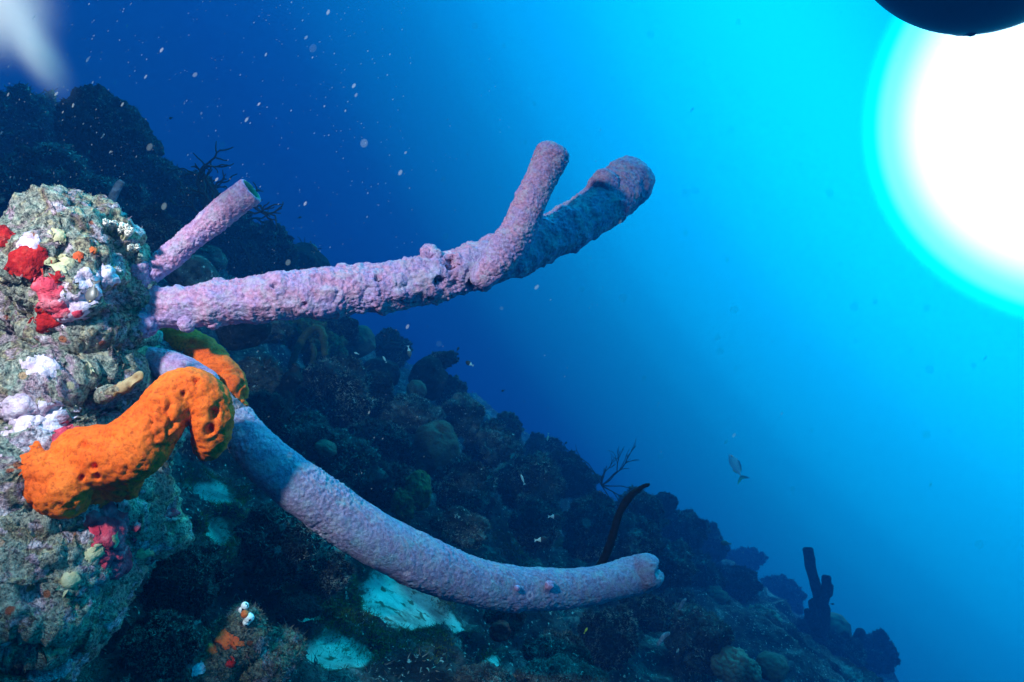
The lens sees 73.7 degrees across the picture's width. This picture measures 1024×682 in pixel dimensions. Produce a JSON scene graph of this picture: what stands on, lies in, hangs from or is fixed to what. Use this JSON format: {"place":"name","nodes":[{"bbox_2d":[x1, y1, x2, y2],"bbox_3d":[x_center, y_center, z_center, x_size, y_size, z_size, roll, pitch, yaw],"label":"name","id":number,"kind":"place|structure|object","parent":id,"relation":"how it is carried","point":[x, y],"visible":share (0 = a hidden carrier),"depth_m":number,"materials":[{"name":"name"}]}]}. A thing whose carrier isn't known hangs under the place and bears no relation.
{"place":"outdoors","nodes":[
{"label":"outdoors","id":0,"kind":"place"},
{"bbox_2d":[0,228,898,681],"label":"reef slope","id":1,"kind":"structure","parent":0,"point":[804,658],"depth_m":1.95,"materials":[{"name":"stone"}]},
{"bbox_2d":[0,81,59,158],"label":"reef rock","id":2,"kind":"object","parent":1,"relation":"on","point":[27,117],"visible":0.3,"depth_m":2.75,"materials":[{"name":"stone"}]},
{"bbox_2d":[20,678,69,681],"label":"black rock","id":3,"kind":"object","parent":1,"relation":"on","point":[59,680],"visible":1,"depth_m":0.57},
{"bbox_2d":[0,138,101,217],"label":"reef rock","id":4,"kind":"object","parent":1,"relation":"on","point":[23,168],"visible":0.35,"depth_m":2.07,"materials":[{"name":"stone"}]},
{"bbox_2d":[45,138,93,173],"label":"reef rock","id":5,"kind":"object","parent":1,"relation":"on","point":[52,141],"visible":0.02,"depth_m":2.33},
{"bbox_2d":[52,83,163,178],"bbox_3d":[-1.477,-0.730,2.492,0.352,0.404,0.389,0,0,0],"label":"coral","id":6,"kind":"object","parent":5,"relation":"on","point":[102,129],"visible":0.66,"depth_m":2.36},
{"bbox_2d":[0,330,194,681],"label":"encrusted outcrop","id":7,"kind":"object","parent":1,"relation":"on","point":[68,587],"visible":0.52,"depth_m":0.75,"materials":[{"name":"stone"}]},
{"bbox_2d":[0,183,163,354],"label":"encrusted outcrop","id":8,"kind":"object","parent":7,"relation":"on","point":[60,250],"visible":0.91,"depth_m":0.80,"materials":[{"name":"stone"}]},
{"bbox_2d":[0,225,15,246],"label":"red sponge","id":9,"kind":"object","parent":8,"relation":"on","point":[6,232],"visible":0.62,"depth_m":0.77},
{"bbox_2d":[85,279,100,302],"bbox_3d":[-0.462,-0.055,0.752,0.016,0.028,0.006,0,0,0],"label":"fish","id":10,"kind":"object","parent":8,"relation":"on","point":[92,293],"visible":1,"depth_m":0.75},
{"bbox_2d":[102,218,108,232],"bbox_3d":[-0.497,-0.141,0.835,0.008,0.017,0.024,0,0,-35],"label":"tube worm","id":11,"kind":"object","parent":8,"relation":"on","point":[105,221],"visible":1,"depth_m":0.83},
{"bbox_2d":[108,220,113,233],"bbox_3d":[-0.497,-0.141,0.847,0.008,0.017,0.025,0,0,-27],"label":"tube worm","id":12,"kind":"object","parent":8,"relation":"on","point":[110,228],"visible":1,"depth_m":0.84},
{"bbox_2d":[120,223,130,239],"bbox_3d":[-0.482,-0.136,0.849,0.028,0.020,0.007,0,0,41],"label":"tube worm","id":13,"kind":"object","parent":8,"relation":"on","point":[126,225],"visible":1,"depth_m":0.84},
{"bbox_2d":[128,179,260,286],"bbox_3d":[-0.431,-0.136,0.904,0.187,0.160,0.052,0,0,-8],"label":"tube sponge","id":14,"kind":"object","parent":8,"relation":"on","point":[223,211],"visible":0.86,"depth_m":0.90},
{"bbox_2d":[136,141,655,338],"bbox_3d":[-0.116,-0.163,0.990,0.830,0.319,0.201,0,0,-24],"label":"tube sponge","id":15,"kind":"object","parent":8,"relation":"on","point":[528,237],"visible":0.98,"depth_m":0.96},
{"bbox_2d":[158,341,663,612],"bbox_3d":[-0.132,0.210,1.018,0.815,0.449,0.154,0,0,-15],"label":"tube sponge","id":16,"kind":"object","parent":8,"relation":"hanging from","point":[323,504],"visible":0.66,"depth_m":0.96},
{"bbox_2d":[89,371,143,404],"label":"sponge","id":17,"kind":"object","parent":7,"relation":"on","point":[104,394],"visible":1,"depth_m":0.80},
{"bbox_2d":[18,366,234,519],"bbox_3d":[-0.433,0.115,0.767,0.223,0.170,0.095,0,0,-8],"label":"orange sponge","id":18,"kind":"object","parent":7,"relation":"on","point":[72,473],"visible":0.97,"depth_m":0.74},
{"bbox_2d":[145,347,219,379],"bbox_3d":[-0.451,0.043,0.922,0.113,0.069,0.046,0,0,8],"label":"tube sponge","id":19,"kind":"object","parent":7,"relation":"on","point":[161,361],"visible":0.56,"depth_m":0.91},
{"bbox_2d":[159,328,248,406],"bbox_3d":[-0.448,0.039,0.982,0.162,0.128,0.054,0,0,23],"label":"orange sponge","id":20,"kind":"object","parent":7,"relation":"on","point":[207,351],"visible":0.61,"depth_m":0.96},
{"bbox_2d":[65,174,148,211],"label":"reef rock","id":21,"kind":"object","parent":1,"relation":"on","point":[133,196],"visible":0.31,"depth_m":2.06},
{"bbox_2d":[108,179,124,201],"bbox_3d":[-0.887,-0.298,1.500,0.072,0.114,0.022,0,0,0],"label":"pale tube","id":22,"kind":"object","parent":1,"relation":"on","point":[113,195],"visible":0.43,"depth_m":1.49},
{"bbox_2d":[118,152,186,210],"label":"reef rock","id":23,"kind":"object","parent":1,"relation":"on","point":[159,181],"visible":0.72,"depth_m":2.44,"materials":[{"name":"stone"}]},
{"bbox_2d":[117,606,204,680],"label":"reef rock","id":24,"kind":"object","parent":1,"relation":"on","point":[161,643],"visible":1,"depth_m":0.89,"materials":[{"name":"stone"}]},
{"bbox_2d":[135,540,232,621],"bbox_3d":[-0.489,0.359,1.019,0.135,0.140,0.135,0,0,0],"label":"reef rock","id":25,"kind":"object","parent":1,"relation":"on","point":[191,578],"visible":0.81,"depth_m":0.98,"materials":[{"name":"stone"}]},
{"bbox_2d":[164,254,219,286],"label":"silted boulder","id":26,"kind":"object","parent":1,"relation":"on","point":[192,270],"visible":0.51,"depth_m":1.95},
{"bbox_2d":[125,202,182,255],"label":"reef rock","id":27,"kind":"object","parent":26,"relation":"on","point":[160,225],"visible":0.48,"depth_m":1.87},
{"bbox_2d":[168,141,283,254],"bbox_3d":[-0.859,-0.392,1.990,0.366,0.358,0.107,0,0,3],"label":"gorgonian","id":28,"kind":"object","parent":26,"relation":"on","point":[202,169],"visible":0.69,"depth_m":1.97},
{"bbox_2d":[165,168,218,227],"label":"reef rock","id":29,"kind":"object","parent":1,"relation":"on","point":[186,215],"visible":0.3,"depth_m":2.72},
{"bbox_2d":[168,174,236,210],"bbox_3d":[-0.938,-0.450,2.051,0.214,0.114,0.048,0,0,4],"label":"gorgonian","id":30,"kind":"object","parent":1,"relation":"on","point":[204,201],"visible":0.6,"depth_m":2.06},
{"bbox_2d":[195,244,227,272],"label":"silted boulder","id":31,"kind":"object","parent":1,"relation":"on","point":[215,257],"visible":0.49,"depth_m":2.27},
{"bbox_2d":[205,210,255,265],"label":"reef rock","id":32,"kind":"object","parent":1,"relation":"on","point":[241,226],"visible":0.34,"depth_m":2.82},
{"bbox_2d":[168,599,309,681],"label":"streaked stone","id":33,"kind":"object","parent":1,"relation":"on","point":[258,648],"visible":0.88,"depth_m":0.95,"materials":[{"name":"stone"}]},
{"bbox_2d":[238,602,253,625],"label":"spotted sponge","id":34,"kind":"object","parent":33,"relation":"on","point":[247,616],"visible":1,"depth_m":0.94},
{"bbox_2d":[225,236,264,279],"bbox_3d":[-0.954,-0.287,2.423,0.175,0.162,0.051,0,0,0],"label":"gorgonian","id":35,"kind":"object","parent":1,"relation":"on","point":[234,258],"visible":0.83,"depth_m":2.42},
{"bbox_2d":[249,210,268,233],"bbox_3d":[-0.915,-0.432,2.495,0.091,0.084,0.030,0,0,23],"label":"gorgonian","id":36,"kind":"object","parent":1,"relation":"on","point":[258,219],"visible":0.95,"depth_m":2.49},
{"bbox_2d":[238,355,282,393],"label":"silted boulder","id":37,"kind":"object","parent":1,"relation":"on","point":[261,372],"visible":0.65,"depth_m":1.86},
{"bbox_2d":[215,322,271,350],"bbox_3d":[-0.747,-0.030,1.900,0.160,0.114,0.135,0,0,32],"label":"coral","id":38,"kind":"object","parent":37,"relation":"on","point":[234,337],"visible":0.66,"depth_m":1.85},
{"bbox_2d":[226,220,300,277],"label":"reef rock","id":39,"kind":"object","parent":1,"relation":"on","point":[276,248],"visible":0.61,"depth_m":2.90,"materials":[{"name":"stone"}]},
{"bbox_2d":[261,320,294,345],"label":"reef rock","id":40,"kind":"object","parent":1,"relation":"on","point":[282,331],"visible":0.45,"depth_m":2.27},
{"bbox_2d":[231,501,325,591],"bbox_3d":[-0.439,0.385,1.299,0.179,0.177,0.190,0,0,0],"label":"reef rock","id":41,"kind":"object","parent":1,"relation":"on","point":[278,546],"visible":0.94,"depth_m":1.25,"materials":[{"name":"stone"}]},
{"bbox_2d":[272,409,339,462],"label":"reef rock","id":42,"kind":"object","parent":1,"relation":"on","point":[302,433],"visible":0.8,"depth_m":1.76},
{"bbox_2d":[246,388,286,425],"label":"reef rock","id":43,"kind":"object","parent":42,"relation":"on","point":[266,406],"visible":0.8,"depth_m":1.72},
{"bbox_2d":[267,363,302,434],"bbox_3d":[-0.626,0.162,1.880,0.080,0.201,0.125,0,0,0],"label":"knobbed sponge","id":44,"kind":"object","parent":42,"relation":"on","point":[291,381],"visible":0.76,"depth_m":1.88},
{"bbox_2d":[314,439,336,456],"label":"brain coral","id":45,"kind":"object","parent":42,"relation":"on","point":[325,447],"visible":1,"depth_m":1.73},
{"bbox_2d":[282,317,334,355],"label":"reef rock","id":46,"kind":"object","parent":1,"relation":"on","point":[301,325],"visible":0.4,"depth_m":2.53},
{"bbox_2d":[296,242,330,268],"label":"brain coral","id":47,"kind":"object","parent":1,"relation":"on","point":[310,257],"visible":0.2,"depth_m":3.22},
{"bbox_2d":[300,332,348,365],"bbox_3d":[-0.752,0.057,2.798,0.222,0.210,0.207,0,0,-16],"label":"coral","id":48,"kind":"object","parent":1,"relation":"on","point":[340,343],"visible":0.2,"depth_m":2.76},
{"bbox_2d":[300,545,355,601],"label":"reef rock","id":49,"kind":"object","parent":1,"relation":"on","point":[329,578],"visible":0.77,"depth_m":1.32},
{"bbox_2d":[293,351,378,428],"bbox_3d":[-0.606,0.174,2.366,0.293,0.285,0.274,0,0,0],"label":"reef rock","id":50,"kind":"object","parent":1,"relation":"on","point":[334,390],"visible":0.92,"depth_m":2.28,"materials":[{"name":"stone"}]},
{"bbox_2d":[287,324,327,368],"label":"rope sponge","id":51,"kind":"object","parent":50,"relation":"on","point":[307,332],"visible":0.91,"depth_m":2.34},
{"bbox_2d":[309,343,316,363],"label":"rope sponge","id":52,"kind":"object","parent":50,"relation":"on","point":[313,353],"visible":0.88,"depth_m":2.29},
{"bbox_2d":[309,352,330,360],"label":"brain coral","id":53,"kind":"object","parent":50,"relation":"on","point":[319,354],"visible":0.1,"depth_m":2.47},
{"bbox_2d":[319,316,360,347],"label":"reef rock","id":54,"kind":"object","parent":1,"relation":"on","point":[346,327],"visible":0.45,"depth_m":2.95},
{"bbox_2d":[183,425,500,671],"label":"sand","id":55,"kind":"structure","parent":1,"relation":"on","point":[406,606],"depth_m":1.58,"materials":[{"name":"sand"}]},
{"bbox_2d":[405,486,420,509],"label":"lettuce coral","id":56,"kind":"object","parent":55,"relation":"on","point":[418,500],"visible":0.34,"depth_m":1.75},
{"bbox_2d":[345,325,375,358],"bbox_3d":[-0.723,0.005,3.203,0.166,0.161,0.166,0,0,0],"label":"brain coral","id":57,"kind":"object","parent":1,"relation":"on","point":[364,345],"visible":0.66,"depth_m":3.15},
{"bbox_2d":[177,462,563,673],"bbox_3d":[-0.385,0.599,2.184,1.032,0.841,2.246,0,0,13],"label":"algae","id":58,"kind":"object","parent":1,"relation":"on","point":[409,633],"visible":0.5,"depth_m":1.42,"materials":[{"name":"plant"}]},
{"bbox_2d":[362,357,399,385],"bbox_3d":[-0.570,0.144,2.997,0.159,0.148,0.176,0,0,-34],"label":"brain coral","id":59,"kind":"object","parent":1,"relation":"on","point":[379,364],"visible":0.5,"depth_m":2.94},
{"bbox_2d":[347,414,416,466],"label":"reef rock","id":60,"kind":"object","parent":1,"relation":"on","point":[391,441],"visible":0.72,"depth_m":2.21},
{"bbox_2d":[357,460,413,511],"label":"reef rock","id":61,"kind":"object","parent":1,"relation":"on","point":[380,496],"visible":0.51,"depth_m":1.85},
{"bbox_2d":[314,429,388,492],"bbox_3d":[-0.448,0.325,1.849,0.212,0.180,0.178,0,0,-37],"label":"reef rock","id":62,"kind":"object","parent":61,"relation":"on","point":[354,462],"visible":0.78,"depth_m":1.81,"materials":[{"name":"stone"}]},
{"bbox_2d":[404,470,431,510],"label":"yellow sponge","id":63,"kind":"object","parent":61,"relation":"on","point":[418,483],"visible":0.77,"depth_m":1.77},
{"bbox_2d":[375,327,402,349],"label":"coral","id":64,"kind":"object","parent":1,"relation":"on","point":[387,343],"visible":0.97,"depth_m":3.49},
{"bbox_2d":[375,327,413,368],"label":"reef rock","id":65,"kind":"object","parent":1,"relation":"on","point":[400,357],"visible":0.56,"depth_m":3.64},
{"bbox_2d":[390,487,414,525],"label":"yellow sponge","id":66,"kind":"object","parent":1,"relation":"on","point":[402,506],"visible":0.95,"depth_m":1.68},
{"bbox_2d":[370,391,445,435],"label":"reef rock","id":67,"kind":"object","parent":1,"relation":"on","point":[412,412],"visible":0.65,"depth_m":2.48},
{"bbox_2d":[367,369,394,418],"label":"reef rock","id":68,"kind":"object","parent":67,"relation":"on","point":[381,389],"visible":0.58,"depth_m":2.46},
{"bbox_2d":[406,380,426,397],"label":"brain coral","id":69,"kind":"object","parent":1,"relation":"on","point":[418,387],"visible":0.73,"depth_m":2.77},
{"bbox_2d":[408,356,447,400],"bbox_3d":[-0.369,0.165,2.994,0.176,0.199,0.194,0,0,0],"label":"coral","id":70,"kind":"object","parent":1,"relation":"on","point":[430,373],"visible":0.84,"depth_m":2.94},
{"bbox_2d":[413,420,459,476],"bbox_3d":[-0.256,0.362,2.298,0.167,0.190,0.195,0,0,0],"label":"coral","id":71,"kind":"object","parent":1,"relation":"on","point":[435,444],"visible":0.89,"depth_m":2.24},
{"bbox_2d":[435,374,467,406],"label":"reef rock","id":72,"kind":"object","parent":1,"relation":"on","point":[454,384],"visible":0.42,"depth_m":3.24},
{"bbox_2d":[426,350,458,368],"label":"reef rock","id":73,"kind":"object","parent":72,"relation":"on","point":[447,359],"visible":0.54,"depth_m":3.16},
{"bbox_2d":[428,504,490,549],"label":"reef rock","id":74,"kind":"object","parent":1,"relation":"on","point":[462,527],"visible":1,"depth_m":1.81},
{"bbox_2d":[431,451,497,513],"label":"reef rock","id":75,"kind":"object","parent":1,"relation":"on","point":[464,481],"visible":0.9,"depth_m":2.14,"materials":[{"name":"stone"}]},
{"bbox_2d":[454,661,514,681],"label":"reef rock","id":76,"kind":"object","parent":1,"relation":"on","point":[483,672],"visible":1,"depth_m":1.29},
{"bbox_2d":[460,416,525,472],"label":"reef rock","id":77,"kind":"object","parent":1,"relation":"on","point":[493,443],"visible":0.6,"depth_m":2.73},
{"bbox_2d":[442,392,485,437],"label":"reef rock","id":78,"kind":"object","parent":77,"relation":"on","point":[464,412],"visible":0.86,"depth_m":2.74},
{"bbox_2d":[483,609,528,639],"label":"reef rock","id":79,"kind":"object","parent":1,"relation":"on","point":[515,621],"visible":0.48,"depth_m":1.48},
{"bbox_2d":[489,620,510,641],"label":"coral","id":80,"kind":"object","parent":79,"relation":"on","point":[499,630],"visible":1,"depth_m":1.41},
{"bbox_2d":[495,411,524,440],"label":"reef rock","id":81,"kind":"object","parent":1,"relation":"on","point":[511,420],"visible":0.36,"depth_m":3.45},
{"bbox_2d":[490,450,568,511],"bbox_3d":[0.068,0.547,2.601,0.315,0.262,0.276,0,0,0],"label":"reef rock","id":82,"kind":"object","parent":1,"relation":"on","point":[541,475],"visible":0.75,"depth_m":2.53,"materials":[{"name":"stone"}]},
{"bbox_2d":[506,492,565,552],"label":"reef rock","id":83,"kind":"object","parent":1,"relation":"on","point":[529,521],"visible":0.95,"depth_m":2.34,"materials":[{"name":"stone"}]},
{"bbox_2d":[522,431,565,456],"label":"reef rock","id":84,"kind":"object","parent":1,"relation":"on","point":[552,444],"visible":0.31,"depth_m":3.97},
{"bbox_2d":[521,627,592,664],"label":"reef rock","id":85,"kind":"object","parent":1,"relation":"on","point":[548,643],"visible":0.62,"depth_m":1.47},
{"bbox_2d":[512,652,609,681],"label":"reef rock","id":86,"kind":"object","parent":1,"relation":"on","point":[561,667],"visible":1,"depth_m":1.33,"materials":[{"name":"stone"}]},
{"bbox_2d":[549,449,601,499],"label":"reef rock","id":87,"kind":"object","parent":1,"relation":"on","point":[580,481],"visible":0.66,"depth_m":3.31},
{"bbox_2d":[559,489,617,564],"bbox_3d":[0.303,0.735,2.695,0.248,0.289,0.289,0,0,0],"label":"reef rock","id":88,"kind":"object","parent":1,"relation":"on","point":[586,528],"visible":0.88,"depth_m":2.61,"materials":[{"name":"stone"}]},
{"bbox_2d":[575,602,641,673],"bbox_3d":[0.283,0.880,2.011,0.201,0.204,0.207,0,0,0],"label":"reef rock","id":89,"kind":"object","parent":1,"relation":"on","point":[610,638],"visible":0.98,"depth_m":1.96,"materials":[{"name":"stone"}]},
{"bbox_2d":[657,632,669,645],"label":"lump sponge","id":90,"kind":"object","parent":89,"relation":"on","point":[662,638],"visible":1,"depth_m":2.00},
{"bbox_2d":[595,483,649,565],"bbox_3d":[0.200,0.346,1.250,0.107,0.172,0.017,0,0,0],"label":"finger sponge","id":91,"kind":"object","parent":1,"relation":"on","point":[616,522],"visible":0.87,"depth_m":1.24},
{"bbox_2d":[608,509,665,561],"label":"reef rock","id":92,"kind":"object","parent":1,"relation":"on","point":[638,534],"visible":0.52,"depth_m":2.72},
{"bbox_2d":[561,441,657,513],"bbox_3d":[0.410,0.595,2.893,0.415,0.367,0.078,0,0,8],"label":"sea plume","id":93,"kind":"object","parent":92,"relation":"on","point":[602,484],"visible":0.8,"depth_m":2.88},
{"bbox_2d":[614,484,670,538],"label":"reef rock","id":94,"kind":"object","parent":1,"relation":"on","point":[656,516],"visible":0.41,"depth_m":3.13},
{"bbox_2d":[618,593,672,635],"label":"reef rock","id":95,"kind":"object","parent":1,"relation":"on","point":[651,612],"visible":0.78,"depth_m":2.26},
{"bbox_2d":[655,491,678,517],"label":"coral","id":96,"kind":"object","parent":1,"relation":"on","point":[670,502],"visible":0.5,"depth_m":4.04},
{"bbox_2d":[658,534,698,588],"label":"reef rock","id":97,"kind":"object","parent":1,"relation":"on","point":[676,566],"visible":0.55,"depth_m":3.13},
{"bbox_2d":[658,586,700,623],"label":"reef rock","id":98,"kind":"object","parent":1,"relation":"on","point":[671,595],"visible":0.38,"depth_m":2.97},
{"bbox_2d":[660,508,712,549],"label":"reef rock","id":99,"kind":"object","parent":1,"relation":"on","point":[690,527],"visible":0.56,"depth_m":4.19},
{"bbox_2d":[662,600,736,676],"bbox_3d":[0.622,1.002,2.305,0.261,0.253,0.274,0,0,0],"label":"reef rock","id":100,"kind":"object","parent":1,"relation":"on","point":[697,638],"visible":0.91,"depth_m":2.23,"materials":[{"name":"stone"}]},
{"bbox_2d":[689,547,729,590],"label":"reef rock","id":101,"kind":"object","parent":1,"relation":"on","point":[709,572],"visible":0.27,"depth_m":3.90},
{"bbox_2d":[699,518,730,564],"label":"reef rock","id":102,"kind":"object","parent":1,"relation":"on","point":[714,548],"visible":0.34,"depth_m":5.60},
{"bbox_2d":[705,586,729,603],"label":"knobby coral","id":103,"kind":"object","parent":1,"relation":"on","point":[719,594],"visible":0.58,"depth_m":3.77},
{"bbox_2d":[710,646,761,681],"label":"knobby coral","id":104,"kind":"object","parent":1,"relation":"on","point":[730,664],"visible":1,"depth_m":2.16},
{"bbox_2d":[716,561,763,594],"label":"reef rock","id":105,"kind":"object","parent":1,"relation":"on","point":[744,576],"visible":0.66,"depth_m":4.78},
{"bbox_2d":[728,570,759,602],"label":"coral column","id":106,"kind":"structure","parent":1,"relation":"on","point":[738,593],"depth_m":4.73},
{"bbox_2d":[723,546,768,570],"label":"reef rock","id":107,"kind":"object","parent":1,"relation":"on","point":[752,558],"visible":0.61,"depth_m":8.30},
{"bbox_2d":[748,604,782,621],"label":"knobby coral","id":108,"kind":"object","parent":1,"relation":"on","point":[761,607],"visible":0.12,"depth_m":4.02},
{"bbox_2d":[756,650,788,681],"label":"dome coral","id":109,"kind":"object","parent":1,"relation":"on","point":[774,666],"visible":0.89,"depth_m":2.27},
{"bbox_2d":[758,573,807,614],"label":"reef rock","id":110,"kind":"object","parent":1,"relation":"on","point":[791,592],"visible":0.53,"depth_m":7.63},
{"bbox_2d":[815,612,851,641],"bbox_3d":[2.398,2.175,5.102,0.268,0.272,0.290,0,0,0],"label":"dome coral","id":111,"kind":"object","parent":1,"relation":"on","point":[840,623],"visible":0.25,"depth_m":5.03},
{"bbox_2d":[816,629,867,666],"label":"reef rock","id":112,"kind":"object","parent":1,"relation":"on","point":[843,644],"visible":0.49,"depth_m":4.89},
{"bbox_2d":[802,547,833,637],"bbox_3d":[2.199,1.818,4.913,0.231,0.651,0.155,0,0,0],"label":"tube cluster","id":113,"kind":"object","parent":112,"relation":"on","point":[817,613],"visible":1,"depth_m":4.88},
{"bbox_2d":[853,628,865,643],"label":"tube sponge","id":114,"kind":"object","parent":1,"relation":"on","point":[860,633],"visible":0.38,"depth_m":5.37},
{"bbox_2d":[863,627,900,675],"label":"reef rock","id":115,"kind":"object","parent":1,"relation":"on","point":[882,653],"visible":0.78,"depth_m":5.88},
{"bbox_2d":[0,0,1023,681],"label":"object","id":116,"kind":"structure","parent":0,"point":[818,283],"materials":[{"name":"liquid"}]},
{"bbox_2d":[534,536,547,542],"bbox_3d":[0.086,0.581,2.000,0.041,0.019,0.007,0,0,0],"label":"fish","id":117,"kind":"object","parent":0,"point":[542,539],"visible":1,"depth_m":2.00},
{"bbox_2d":[729,454,748,483],"bbox_3d":[2.730,1.540,8.200,0.257,0.370,0.044,0,0,0],"label":"fish","id":118,"kind":"object","parent":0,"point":[735,463],"visible":1,"depth_m":8.19},
{"bbox_2d":[875,0,1023,36],"bbox_3d":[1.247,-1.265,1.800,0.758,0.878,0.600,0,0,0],"label":"boat hull","id":119,"kind":"object","parent":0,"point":[970,18],"visible":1,"depth_m":1.78,"materials":[{"name":"paint"}]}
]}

